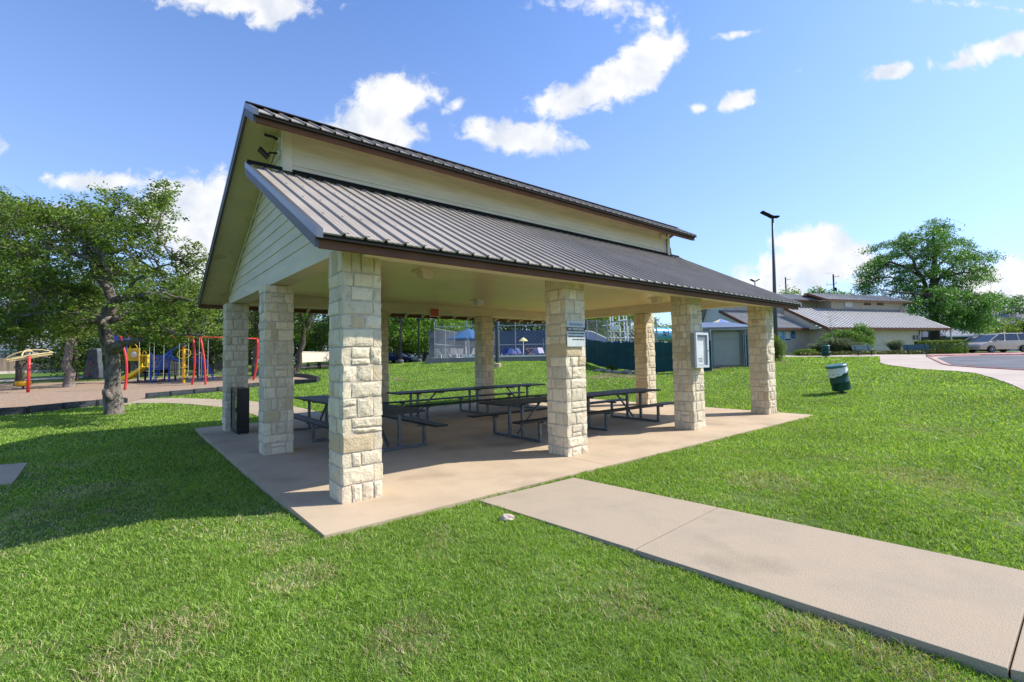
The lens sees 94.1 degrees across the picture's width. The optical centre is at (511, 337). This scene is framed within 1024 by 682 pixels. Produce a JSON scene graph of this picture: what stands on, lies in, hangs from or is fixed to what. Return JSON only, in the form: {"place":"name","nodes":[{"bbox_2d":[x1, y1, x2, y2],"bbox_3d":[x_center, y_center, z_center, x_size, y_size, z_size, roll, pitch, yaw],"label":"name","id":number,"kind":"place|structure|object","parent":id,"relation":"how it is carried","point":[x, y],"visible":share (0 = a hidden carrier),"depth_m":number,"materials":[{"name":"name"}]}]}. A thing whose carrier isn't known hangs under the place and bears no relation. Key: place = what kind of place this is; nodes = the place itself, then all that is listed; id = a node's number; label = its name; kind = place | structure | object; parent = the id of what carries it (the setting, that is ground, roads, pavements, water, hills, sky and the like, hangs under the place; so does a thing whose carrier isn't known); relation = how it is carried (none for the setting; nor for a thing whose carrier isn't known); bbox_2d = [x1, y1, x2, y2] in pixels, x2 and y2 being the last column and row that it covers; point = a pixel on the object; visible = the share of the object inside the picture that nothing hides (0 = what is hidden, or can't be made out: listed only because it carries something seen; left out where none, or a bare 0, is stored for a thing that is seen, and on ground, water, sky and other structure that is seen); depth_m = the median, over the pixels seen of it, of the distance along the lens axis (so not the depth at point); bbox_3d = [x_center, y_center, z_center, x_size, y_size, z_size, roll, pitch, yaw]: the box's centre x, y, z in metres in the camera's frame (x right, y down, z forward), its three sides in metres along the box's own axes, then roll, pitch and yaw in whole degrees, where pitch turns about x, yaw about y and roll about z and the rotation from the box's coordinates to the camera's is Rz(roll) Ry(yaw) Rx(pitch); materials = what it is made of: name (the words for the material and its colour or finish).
{"place":"outdoors","nodes":[
{"label":"outdoors","id":0,"kind":"place"},
{"bbox_2d":[0,372,221,381],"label":"path","id":1,"kind":"structure","parent":0,"point":[82,376],"depth_m":48.94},
{"bbox_2d":[0,376,310,407],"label":"mulch ground","id":2,"kind":"structure","parent":0,"point":[11,395],"depth_m":29.45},
{"bbox_2d":[3,349,53,392],"bbox_3d":[-28.882,2.135,28.452,2.172,2.822,2.182,-1,-2,0],"label":"spinner post","id":3,"kind":"object","parent":2,"relation":"on","point":[27,357],"visible":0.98,"depth_m":28.39,"materials":[{"name":"metal"}]},
{"bbox_2d":[3,285,140,387],"bbox_3d":[-30.576,-0.131,32.950,8.710,7.888,8.239,-1,-2,0],"label":"oak tree","id":4,"kind":"object","parent":2,"relation":"on","point":[69,372],"visible":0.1,"depth_m":32.71,"materials":[{"name":"green plant"}]},
{"bbox_2d":[97,333,213,382],"bbox_3d":[-27.251,1.510,36.618,10.605,4.210,3.430,-2,-3,17],"label":"play structure","id":5,"kind":"object","parent":2,"relation":"on","point":[157,362],"visible":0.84,"depth_m":36.08,"materials":[{"name":"blue paint"}]},
{"bbox_2d":[119,335,258,389],"bbox_3d":[-21.263,1.724,31.815,1.152,3.643,7.782,-3,-3,45],"label":"swing set","id":6,"kind":"object","parent":2,"relation":"on","point":[194,364],"visible":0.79,"depth_m":32.00,"materials":[{"name":"red paint"}]},
{"bbox_2d":[124,398,328,417],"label":"path","id":7,"kind":"structure","parent":0,"point":[253,407],"depth_m":19.16,"materials":[{"name":"concrete"}]},
{"bbox_2d":[388,352,415,362],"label":"sedan","id":8,"kind":"object","parent":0,"point":[393,357],"visible":0.62,"depth_m":65.28,"materials":[{"name":"blue paint"}]},
{"bbox_2d":[0,351,1023,681],"bbox_3d":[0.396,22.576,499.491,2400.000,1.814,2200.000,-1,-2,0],"label":"ground","id":9,"kind":"structure","parent":0,"point":[394,667],"depth_m":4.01,"materials":[{"name":"plant"}]},
{"bbox_2d":[0,462,27,485],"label":"concrete pad","id":10,"kind":"object","parent":9,"relation":"on","point":[9,474],"visible":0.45,"depth_m":7.77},
{"bbox_2d":[0,406,30,415],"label":"border timber","id":11,"kind":"object","parent":9,"relation":"on","point":[7,411],"visible":0.75,"depth_m":16.27,"materials":[{"name":"black plastic"}]},
{"bbox_2d":[0,335,54,370],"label":"house","id":12,"kind":"structure","parent":9,"relation":"on","point":[2,354],"depth_m":76.41,"materials":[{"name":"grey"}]},
{"bbox_2d":[0,213,54,351],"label":"leafy tree","id":13,"kind":"object","parent":9,"relation":"on","point":[5,346],"visible":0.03,"depth_m":34.90,"materials":[{"name":"green plant"}]},
{"bbox_2d":[0,358,84,373],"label":"wood fence","id":14,"kind":"object","parent":9,"relation":"on","point":[9,367],"visible":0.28,"depth_m":66.89,"materials":[{"name":"wood"}]},
{"bbox_2d":[28,403,64,413],"bbox_3d":[-16.755,2.630,17.151,0.150,0.420,1.154,-1,-2,6],"label":"border timber","id":15,"kind":"object","parent":9,"relation":"on","point":[47,407],"visible":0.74,"depth_m":17.11,"materials":[{"name":"black plastic"}]},
{"bbox_2d":[2,296,135,380],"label":"leafy tree","id":16,"kind":"object","parent":9,"relation":"on","point":[76,361],"visible":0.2,"depth_m":43.04,"materials":[{"name":"green plant"}]},
{"bbox_2d":[0,197,137,385],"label":"leafy tree","id":17,"kind":"object","parent":9,"relation":"on","point":[19,371],"visible":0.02,"depth_m":35.68,"materials":[{"name":"green plant"}]},
{"bbox_2d":[63,400,98,409],"bbox_3d":[-16.521,2.666,18.244,0.150,0.420,1.154,-2,-3,17],"label":"border timber","id":18,"kind":"object","parent":9,"relation":"on","point":[83,404],"visible":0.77,"depth_m":18.22,"materials":[{"name":"black plastic"}]},
{"bbox_2d":[43,335,140,369],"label":"leafy tree","id":19,"kind":"object","parent":9,"relation":"on","point":[81,356],"visible":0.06,"depth_m":69.75,"materials":[{"name":"green plant"}]},
{"bbox_2d":[82,348,102,380],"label":"climbing wall","id":20,"kind":"structure","parent":9,"relation":"on","point":[93,369],"depth_m":41.55,"materials":[{"name":"grey plastic"}]},
{"bbox_2d":[0,177,222,414],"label":"oak tree","id":21,"kind":"object","parent":9,"relation":"on","point":[98,249],"visible":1,"depth_m":15.16,"materials":[{"name":"green plant"}]},
{"bbox_2d":[62,268,180,375],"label":"leafy tree","id":22,"kind":"object","parent":9,"relation":"on","point":[129,365],"visible":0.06,"depth_m":51.65,"materials":[{"name":"green plant"}]},
{"bbox_2d":[93,279,222,372],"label":"leafy tree","id":23,"kind":"object","parent":9,"relation":"on","point":[180,356],"visible":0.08,"depth_m":55.65,"materials":[{"name":"green plant"}]},
{"bbox_2d":[145,391,171,398],"bbox_3d":[-16.872,2.840,22.741,0.150,0.420,1.260,-1,-3,11],"label":"border timber","id":24,"kind":"object","parent":9,"relation":"on","point":[158,394],"visible":0.69,"depth_m":22.67,"materials":[{"name":"black plastic"}]},
{"bbox_2d":[103,357,222,370],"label":"wood fence","id":25,"kind":"object","parent":9,"relation":"on","point":[218,366],"visible":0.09,"depth_m":63.99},
{"bbox_2d":[170,389,194,395],"bbox_3d":[-16.564,2.871,23.925,0.150,0.420,1.254,-2,-3,18],"label":"border timber","id":26,"kind":"object","parent":9,"relation":"on","point":[182,392],"visible":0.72,"depth_m":23.89,"materials":[{"name":"black plastic"}]},
{"bbox_2d":[151,323,250,356],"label":"leafy tree","id":27,"kind":"object","parent":9,"relation":"on","point":[197,342],"visible":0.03,"depth_m":69.17,"materials":[{"name":"green plant"}]},
{"bbox_2d":[152,259,258,373],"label":"leafy tree","id":28,"kind":"object","parent":9,"relation":"on","point":[212,343],"visible":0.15,"depth_m":52.05,"materials":[{"name":"green plant"}]},
{"bbox_2d":[193,387,218,393],"bbox_3d":[-16.098,2.892,25.053,0.150,0.420,1.254,-2,-3,27],"label":"border timber","id":29,"kind":"object","parent":9,"relation":"on","point":[205,390],"visible":0.7,"depth_m":24.98,"materials":[{"name":"black plastic"}]},
{"bbox_2d":[192,309,317,375],"bbox_3d":[-21.523,-0.869,40.046,10.090,8.885,10.360,-1,-2,0],"label":"oak tree","id":30,"kind":"object","parent":9,"relation":"on","point":[254,325],"visible":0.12,"depth_m":39.67,"materials":[{"name":"green plant"}]},
{"bbox_2d":[249,311,318,372],"bbox_3d":[-17.524,-1.878,39.105,12.715,10.371,9.958,0,-3,-17],"label":"leafy tree","id":31,"kind":"object","parent":9,"relation":"on","point":[302,333],"visible":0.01,"depth_m":39.78,"materials":[{"name":"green plant"}]},
{"bbox_2d":[294,379,316,383],"bbox_3d":[-12.615,2.793,29.105,1.296,0.420,0.150,-1,-3,-9],"label":"border timber","id":32,"kind":"object","parent":9,"relation":"on","point":[300,381],"visible":0.73,"depth_m":29.05,"materials":[{"name":"black plastic"}]},
{"bbox_2d":[293,313,328,351],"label":"leafy tree","id":33,"kind":"object","parent":9,"relation":"on","point":[298,340],"visible":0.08,"depth_m":91.66,"materials":[{"name":"green plant"}]},
{"bbox_2d":[302,351,328,362],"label":"garden wall","id":34,"kind":"structure","parent":9,"relation":"on","point":[314,356],"depth_m":82.71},
{"bbox_2d":[303,317,328,351],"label":"leafy tree","id":35,"kind":"object","parent":9,"relation":"on","point":[318,344],"visible":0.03,"depth_m":96.19,"materials":[{"name":"green plant"}]},
{"bbox_2d":[296,313,397,350],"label":"leafy tree","id":36,"kind":"object","parent":9,"relation":"on","point":[324,330],"visible":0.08,"depth_m":59.45,"materials":[{"name":"green plant"}]},
{"bbox_2d":[397,317,403,363],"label":"lamp post","id":37,"kind":"object","parent":9,"relation":"on","point":[400,360],"visible":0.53,"depth_m":41.96,"materials":[{"name":"metal"}]},
{"bbox_2d":[388,341,423,354],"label":"leafy tree","id":38,"kind":"object","parent":9,"relation":"on","point":[390,348],"visible":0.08,"depth_m":88.62,"materials":[{"name":"green plant"}]},
{"bbox_2d":[416,318,421,361],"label":"lamp post","id":39,"kind":"object","parent":9,"relation":"on","point":[418,359],"visible":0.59,"depth_m":44.96,"materials":[{"name":"metal"}]},
{"bbox_2d":[388,317,460,358],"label":"leafy tree","id":40,"kind":"object","parent":9,"relation":"on","point":[409,337],"visible":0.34,"depth_m":49.96,"materials":[{"name":"green plant"}]},
{"bbox_2d":[391,317,473,361],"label":"leafy tree","id":41,"kind":"object","parent":9,"relation":"on","point":[424,355],"visible":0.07,"depth_m":55.44,"materials":[{"name":"green plant"}]},
{"bbox_2d":[426,355,546,363],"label":"retaining wall","id":42,"kind":"structure","parent":9,"relation":"on","point":[501,358],"depth_m":35.76,"materials":[{"name":"grey concrete"}]},
{"bbox_2d":[434,321,545,357],"bbox_3d":[-0.291,0.225,36.124,11.255,3.004,0.090,-1,-2,0],"label":"chain link fence","id":43,"kind":"object","parent":42,"relation":"on","point":[510,325],"visible":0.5,"depth_m":36.13,"materials":[{"name":"metal"}]},
{"bbox_2d":[494,321,500,367],"bbox_3d":[-0.961,0.436,30.765,0.600,3.620,0.480,-1,-2,0],"label":"light pole","id":44,"kind":"object","parent":9,"relation":"on","point":[497,364],"visible":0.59,"depth_m":30.67,"materials":[{"name":"metal"}]},
{"bbox_2d":[195,399,810,537],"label":"concrete slab","id":45,"kind":"structure","parent":9,"relation":"on","point":[461,458],"depth_m":8.21,"materials":[{"name":"concrete"}]},
{"bbox_2d":[231,387,248,433],"bbox_3d":[-6.576,1.759,11.486,0.285,1.070,0.780,1,-3,-40],"label":"metal locker","id":46,"kind":"object","parent":45,"relation":"on","point":[239,410],"visible":1,"depth_m":11.22,"materials":[{"name":"metal"}]},
{"bbox_2d":[293,395,447,451],"bbox_3d":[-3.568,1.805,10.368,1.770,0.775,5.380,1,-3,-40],"label":"picnic table","id":47,"kind":"object","parent":45,"relation":"on","point":[392,411],"visible":0.44,"depth_m":9.28,"materials":[{"name":"metal"}]},
{"bbox_2d":[382,383,546,420],"bbox_3d":[-1.188,1.952,14.720,5.380,0.775,1.770,1,-3,-40],"label":"picnic table","id":48,"kind":"object","parent":45,"relation":"on","point":[460,398],"visible":0.79,"depth_m":14.35,"materials":[{"name":"metal"}]},
{"bbox_2d":[198,101,801,503],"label":"picnic pavilion","id":49,"kind":"structure","parent":45,"relation":"on","point":[347,231],"depth_m":8.97,"materials":[{"name":"stone"}]},
{"bbox_2d":[257,146,280,159],"bbox_3d":[-4.266,-3.236,8.367,0.352,0.214,0.161,1,-3,-40],"label":"flood light","id":50,"kind":"object","parent":49,"relation":"attached to","point":[263,153],"visible":1,"depth_m":8.33,"materials":[{"name":"black paint"}]},
{"bbox_2d":[411,268,438,279],"bbox_3d":[-1.682,-1.204,9.210,0.380,0.170,0.380,1,-3,-40],"label":"ceiling light","id":51,"kind":"object","parent":49,"relation":"attached to","point":[424,274],"visible":1,"depth_m":9.13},
{"bbox_2d":[566,321,584,346],"bbox_3d":[1.103,-0.056,8.186,0.450,0.440,0.018,1,-3,-40],"label":"trespass sign","id":52,"kind":"object","parent":49,"relation":"attached to","point":[575,333],"visible":1,"depth_m":8.18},
{"bbox_2d":[690,332,708,367],"bbox_3d":[4.197,0.292,10.626,0.540,0.780,0.165,1,-3,-40],"label":"notice case","id":53,"kind":"object","parent":49,"relation":"attached to","point":[699,345],"visible":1,"depth_m":10.55,"materials":[{"name":"metal"}]},
{"bbox_2d":[467,388,673,442],"bbox_3d":[1.646,1.752,11.256,5.380,0.775,1.770,1,-3,-40],"label":"picnic table","id":54,"kind":"object","parent":45,"relation":"on","point":[521,402],"visible":0.85,"depth_m":10.66,"materials":[{"name":"black metal"}]},
{"bbox_2d":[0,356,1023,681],"bbox_3d":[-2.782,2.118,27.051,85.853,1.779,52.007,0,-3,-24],"label":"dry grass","id":55,"kind":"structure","parent":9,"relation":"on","point":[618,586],"depth_m":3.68,"materials":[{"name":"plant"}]},
{"bbox_2d":[493,322,544,330],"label":"leafy tree","id":56,"kind":"object","parent":9,"relation":"on","point":[521,327],"visible":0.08,"depth_m":66.78,"materials":[{"name":"green plant"}]},
{"bbox_2d":[585,330,606,341],"bbox_3d":[6.868,0.790,39.461,2.061,2.710,1.073,-1,-2,0],"label":"slide chute","id":57,"kind":"object","parent":9,"relation":"on","point":[602,337],"visible":0.3,"depth_m":39.03,"materials":[{"name":"grey plastic"}]},
{"bbox_2d":[586,320,607,362],"bbox_3d":[5.749,0.498,32.191,0.090,3.710,3.938,-1,-3,-11],"label":"chain link fence","id":58,"kind":"object","parent":9,"relation":"on","point":[597,330],"visible":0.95,"depth_m":32.20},
{"bbox_2d":[585,337,605,367],"bbox_3d":[5.636,1.033,32.157,0.144,2.247,3.878,-1,-3,-11],"label":"windscreen","id":59,"kind":"object","parent":58,"relation":"attached to","point":[595,352],"visible":0.92,"depth_m":32.08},
{"bbox_2d":[585,316,633,340],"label":"leafy tree","id":60,"kind":"object","parent":9,"relation":"on","point":[600,323],"visible":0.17,"depth_m":58.98,"materials":[{"name":"green plant"}]},
{"bbox_2d":[602,316,633,342],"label":"slide tower","id":61,"kind":"structure","parent":9,"relation":"on","point":[616,330],"depth_m":46.09,"materials":[{"name":"metal"}]},
{"bbox_2d":[586,370,656,378],"bbox_3d":[6.675,2.076,26.606,3.328,0.314,5.392,-3,-3,37],"label":"soil patch","id":62,"kind":"object","parent":9,"relation":"on","point":[610,376],"visible":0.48,"depth_m":26.04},
{"bbox_2d":[588,315,662,340],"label":"leafy tree","id":63,"kind":"object","parent":9,"relation":"on","point":[630,317],"visible":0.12,"depth_m":63.91,"materials":[{"name":"green plant"}]},
{"bbox_2d":[606,319,657,372],"bbox_3d":[7.153,0.603,28.692,0.090,3.514,4.016,1,-3,-33],"label":"chain link fence","id":64,"kind":"object","parent":9,"relation":"on","point":[655,320],"visible":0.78,"depth_m":28.92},
{"bbox_2d":[606,340,655,370],"bbox_3d":[7.061,1.171,28.614,0.128,2.122,3.956,1,-3,-33],"label":"windscreen","id":65,"kind":"object","parent":64,"relation":"attached to","point":[620,356],"visible":0.56,"depth_m":29.19,"materials":[{"name":"fabric"}]},
{"bbox_2d":[654,327,671,341],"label":"slide tube","id":66,"kind":"object","parent":9,"relation":"on","point":[662,330],"visible":0.45,"depth_m":42.22,"materials":[{"name":"white paint"}]},
{"bbox_2d":[654,330,711,371],"bbox_3d":[9.565,0.937,26.681,3.028,2.588,0.090,-2,-3,16],"label":"chain link fence","id":67,"kind":"object","parent":9,"relation":"on","point":[709,331],"visible":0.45,"depth_m":26.89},
{"bbox_2d":[655,340,711,372],"bbox_3d":[9.528,1.137,26.574,2.967,2.060,0.111,-2,-3,16],"label":"windscreen","id":68,"kind":"object","parent":67,"relation":"attached to","point":[663,357],"visible":0.4,"depth_m":26.81,"materials":[{"name":"fabric"}]},
{"bbox_2d":[702,322,748,366],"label":"shed","id":69,"kind":"structure","parent":9,"relation":"on","point":[727,347],"depth_m":28.55,"materials":[{"name":"grey"}]},
{"bbox_2d":[713,332,739,364],"bbox_3d":[12.866,0.699,28.571,1.558,1.977,0.070,-1,-2,0],"label":"door","id":70,"kind":"structure","parent":69,"relation":"in","point":[726,344],"depth_m":28.55,"materials":[{"name":"paint"}]},
{"bbox_2d":[743,334,749,366],"bbox_3d":[14.227,0.879,28.263,0.926,2.278,0.132,-1,-2,0],"label":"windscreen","id":71,"kind":"object","parent":69,"relation":"attached to","point":[746,349],"visible":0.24,"depth_m":28.26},
{"bbox_2d":[479,478,1023,681],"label":"walkway","id":72,"kind":"structure","parent":9,"relation":"on","point":[965,611],"depth_m":3.73,"materials":[{"name":"concrete"}]},
{"bbox_2d":[760,211,779,340],"bbox_3d":[20.901,-4.126,38.198,1.382,12.124,0.400,-1,-2,0],"label":"floodlight mast","id":73,"kind":"object","parent":9,"relation":"on","point":[775,321],"visible":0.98,"depth_m":38.18,"materials":[{"name":"metal"}]},
{"bbox_2d":[788,348,819,355],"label":"shrub","id":74,"kind":"object","parent":9,"relation":"on","point":[797,353],"visible":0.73,"depth_m":43.21,"materials":[{"name":"green plant"}]},
{"bbox_2d":[801,286,844,327],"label":"leafy tree","id":75,"kind":"object","parent":9,"relation":"on","point":[819,289],"visible":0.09,"depth_m":97.81,"materials":[{"name":"green plant"}]},
{"bbox_2d":[821,345,829,357],"bbox_3d":[25.572,1.248,38.819,0.650,1.170,0.650,-1,-2,0],"label":"trash barrel","id":76,"kind":"object","parent":9,"relation":"on","point":[825,349],"visible":0.97,"depth_m":38.59,"materials":[{"name":"green paint"}]},
{"bbox_2d":[701,293,951,354],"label":"community building","id":77,"kind":"structure","parent":9,"relation":"on","point":[886,318],"depth_m":53.23,"materials":[{"name":"beige paint"}]},
{"bbox_2d":[778,331,790,340],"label":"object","id":78,"kind":"object","parent":77,"relation":"attached to","point":[785,335],"visible":0.81,"depth_m":50.25,"materials":[{"name":"glass"}]},
{"bbox_2d":[817,337,855,352],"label":"grass tussock","id":79,"kind":"object","parent":9,"relation":"on","point":[835,344],"depth_m":43.36,"materials":[{"name":"green plant"}]},
{"bbox_2d":[825,363,851,393],"bbox_3d":[11.413,1.507,16.620,0.806,1.196,0.650,-1,-2,0],"label":"trash barrel","id":80,"kind":"object","parent":9,"relation":"on","point":[838,376],"visible":0.98,"depth_m":16.40,"materials":[{"name":"green paint"}]},
{"bbox_2d":[816,329,876,350],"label":"round shrub","id":81,"kind":"object","parent":9,"relation":"on","point":[853,335],"visible":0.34,"depth_m":45.96,"materials":[{"name":"green plant"}]},
{"bbox_2d":[849,322,875,346],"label":"round shrub","id":82,"kind":"object","parent":9,"relation":"on","point":[860,327],"visible":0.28,"depth_m":46.97,"materials":[{"name":"green plant"}]},
{"bbox_2d":[800,348,957,355],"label":"ground cover","id":83,"kind":"object","parent":9,"relation":"on","point":[877,352],"visible":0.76,"depth_m":42.38,"materials":[{"name":"green plant"}]},
{"bbox_2d":[877,339,911,350],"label":"grass tussock","id":84,"kind":"object","parent":9,"relation":"on","point":[895,345],"depth_m":43.19,"materials":[{"name":"green plant"}]},
{"bbox_2d":[847,217,1021,348],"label":"leafy tree","id":85,"kind":"object","parent":9,"relation":"on","point":[950,308],"visible":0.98,"depth_m":63.02,"materials":[{"name":"green plant"}]},
{"bbox_2d":[913,339,968,353],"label":"hedge","id":86,"kind":"object","parent":9,"relation":"on","point":[957,343],"visible":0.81,"depth_m":42.77,"materials":[{"name":"green plant"}]},
{"bbox_2d":[921,329,995,350],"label":"house","id":87,"kind":"structure","parent":9,"relation":"on","point":[957,336],"depth_m":82.45,"materials":[{"name":"grey"}]},
{"bbox_2d":[926,353,1023,356],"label":"kerb","id":88,"kind":"structure","parent":9,"relation":"on","point":[967,354],"depth_m":38.53,"materials":[{"name":"red paint"}]},
{"bbox_2d":[926,356,1023,369],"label":"kerb","id":89,"kind":"structure","parent":9,"relation":"on","point":[934,359],"depth_m":22.86,"materials":[{"name":"red paint"}]},
{"bbox_2d":[939,355,1023,368],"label":"parking lot","id":90,"kind":"structure","parent":9,"relation":"on","point":[1016,361],"depth_m":27.41,"materials":[{"name":"asphalt"}]},
{"bbox_2d":[980,317,1023,349],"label":"leafy tree","id":91,"kind":"object","parent":9,"relation":"on","point":[1017,326],"visible":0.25,"depth_m":78.31,"materials":[{"name":"green plant"}]},
{"bbox_2d":[992,294,1023,316],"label":"leafy tree","id":92,"kind":"object","parent":9,"relation":"on","point":[1018,309],"visible":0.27,"depth_m":97.19,"materials":[{"name":"green plant"}]},
{"bbox_2d":[993,314,1023,350],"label":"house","id":93,"kind":"structure","parent":9,"relation":"on","point":[1020,316],"depth_m":95.53,"materials":[{"name":"grey"}]},
{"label":"soil patch","id":94,"kind":"structure","parent":9,"relation":"on","visible":0},
{"bbox_2d":[774,335,786,360],"bbox_3d":[18.281,0.797,32.978,1.482,2.049,1.351,-2,-3,27],"label":"round shrub","id":95,"kind":"object","parent":94,"relation":"on","point":[780,351],"visible":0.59,"depth_m":32.62,"materials":[{"name":"green plant"}]},
{"bbox_2d":[0,0,1023,360],"label":"sky","id":96,"kind":"structure","parent":0,"point":[857,124],"materials":[{"name":"blue"}]},
{"bbox_2d":[779,352,1023,389],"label":"sidewalk","id":97,"kind":"structure","parent":0,"point":[1015,378],"depth_m":24.41,"materials":[{"name":"concrete"}]},
{"bbox_2d":[851,345,876,355],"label":"park bench","id":98,"kind":"object","parent":97,"relation":"on","point":[857,348],"visible":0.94,"depth_m":40.49,"materials":[{"name":"black paint"}]},
{"bbox_2d":[902,344,931,354],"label":"park bench","id":99,"kind":"object","parent":97,"relation":"on","point":[921,346],"visible":0.94,"depth_m":41.23,"materials":[{"name":"black paint"}]},
{"bbox_2d":[963,333,1023,352],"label":"minivan","id":100,"kind":"object","parent":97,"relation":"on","point":[993,342],"visible":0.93,"depth_m":42.67,"materials":[{"name":"silver metal"}]},
{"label":"pool deck","id":101,"kind":"structure","parent":0,"visible":0},
{"bbox_2d":[435,328,462,357],"bbox_3d":[-5.264,0.708,40.628,0.090,2.604,9.118,-1,-3,8],"label":"chain link fence","id":102,"kind":"object","parent":101,"relation":"on","point":[445,336],"visible":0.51,"depth_m":39.50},
{"bbox_2d":[446,328,474,341],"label":"pool umbrella","id":103,"kind":"object","parent":101,"relation":"on","point":[462,333],"visible":0.41,"depth_m":43.00,"materials":[{"name":"blue fabric"}]},
{"bbox_2d":[429,330,494,357],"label":"windscreen","id":104,"kind":"object","parent":101,"relation":"on","point":[431,345],"visible":0.3,"depth_m":49.74,"materials":[{"name":"fabric"}]},
{"bbox_2d":[499,329,545,354],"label":"windscreen","id":105,"kind":"object","parent":101,"relation":"on","point":[533,337],"visible":0.33,"depth_m":52.04,"materials":[{"name":"fabric"}]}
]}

